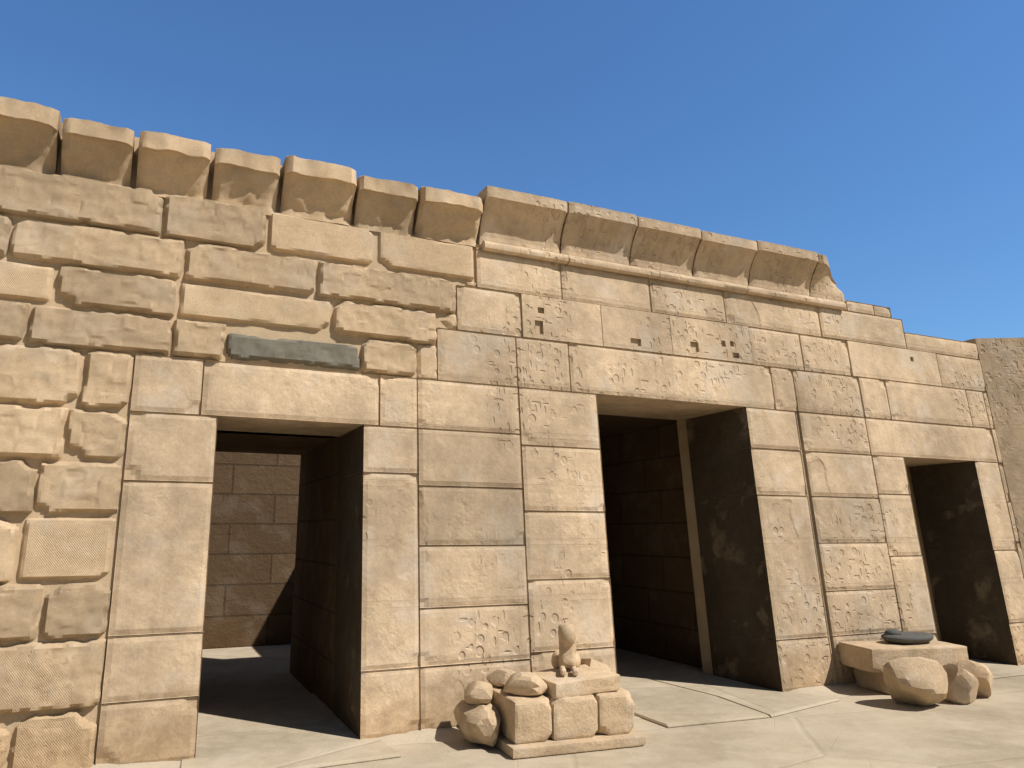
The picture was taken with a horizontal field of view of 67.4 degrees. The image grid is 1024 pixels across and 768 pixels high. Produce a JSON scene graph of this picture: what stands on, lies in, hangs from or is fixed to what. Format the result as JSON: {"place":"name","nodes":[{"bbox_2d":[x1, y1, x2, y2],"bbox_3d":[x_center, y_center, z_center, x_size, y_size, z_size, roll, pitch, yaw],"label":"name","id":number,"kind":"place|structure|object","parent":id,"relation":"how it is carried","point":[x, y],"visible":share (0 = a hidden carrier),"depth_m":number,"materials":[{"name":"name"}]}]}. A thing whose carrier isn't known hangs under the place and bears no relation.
{"place":"outdoors","nodes":[
{"label":"outdoors","id":0,"kind":"place"},
{"bbox_2d":[0,165,475,767],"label":"rough wall","id":1,"kind":"structure","parent":0,"point":[56,673],"depth_m":5.82,"materials":[{"name":"beige stone"}]},
{"bbox_2d":[0,0,1023,340],"label":"sky","id":2,"kind":"structure","parent":0,"point":[883,140],"materials":[{"name":"blue"}]},
{"bbox_2d":[199,644,1023,767],"bbox_3d":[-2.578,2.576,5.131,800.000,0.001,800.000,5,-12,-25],"label":"ground","id":3,"kind":"structure","parent":0,"point":[871,729],"depth_m":6.03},
{"bbox_2d":[203,414,701,711],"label":"chapel interiors","id":4,"kind":"object","parent":3,"relation":"on","point":[271,576],"visible":0.06,"depth_m":10.28,"materials":[{"name":"stone"}]},
{"bbox_2d":[0,123,1023,767],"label":"wall","id":5,"kind":"structure","parent":3,"relation":"on","point":[10,723],"depth_m":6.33,"materials":[{"name":"beige stone"}]},
{"bbox_2d":[0,96,482,247],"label":"cornice","id":6,"kind":"structure","parent":5,"relation":"on","point":[31,133],"depth_m":6.48,"materials":[{"name":"stone"}]},
{"bbox_2d":[476,186,846,309],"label":"cornice","id":7,"kind":"structure","parent":5,"relation":"on","point":[527,225],"depth_m":8.23,"materials":[{"name":"stone"}]},
{"bbox_2d":[453,658,645,758],"bbox_3d":[0.238,2.456,5.954,1.298,0.552,0.926,4,-12,-20],"label":"pile","id":8,"kind":"object","parent":3,"relation":"on","point":[590,706],"visible":1,"depth_m":5.66,"materials":[{"name":"stone"}]},
{"bbox_2d":[551,623,580,675],"bbox_3d":[0.437,2.108,6.124,0.239,0.390,0.550,0,-11,1],"label":"statue fragment","id":9,"kind":"object","parent":8,"relation":"on","point":[565,656],"visible":0.99,"depth_m":6.03,"materials":[{"name":"stone"}]},
{"bbox_2d":[89,665,1023,767],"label":"sand drift","id":10,"kind":"object","parent":3,"relation":"on","point":[442,735],"visible":0.34,"depth_m":5.92,"materials":[{"name":"beige sand"}]},
{"bbox_2d":[180,658,1023,767],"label":"paving slabs","id":11,"kind":"structure","parent":3,"relation":"on","point":[289,730],"depth_m":6.48,"materials":[{"name":"beige stone"}]},
{"bbox_2d":[838,640,992,706],"bbox_3d":[3.951,2.819,7.544,1.398,0.464,1.215,5,-12,-25],"label":"pile","id":12,"kind":"object","parent":3,"relation":"on","point":[931,672],"visible":0.98,"depth_m":7.32,"materials":[{"name":"stone"}]},
{"bbox_2d":[881,629,933,643],"bbox_3d":[4.055,2.578,7.877,0.605,0.143,0.383,5,-12,-25],"label":"stone bowl","id":13,"kind":"object","parent":12,"relation":"on","point":[895,636],"visible":1,"depth_m":7.74,"materials":[{"name":"grey stone"}]},
{"bbox_2d":[964,338,1023,556],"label":"side wall","id":14,"kind":"structure","parent":3,"relation":"on","point":[1002,362],"depth_m":10.16,"materials":[{"name":"stone"}]}
]}

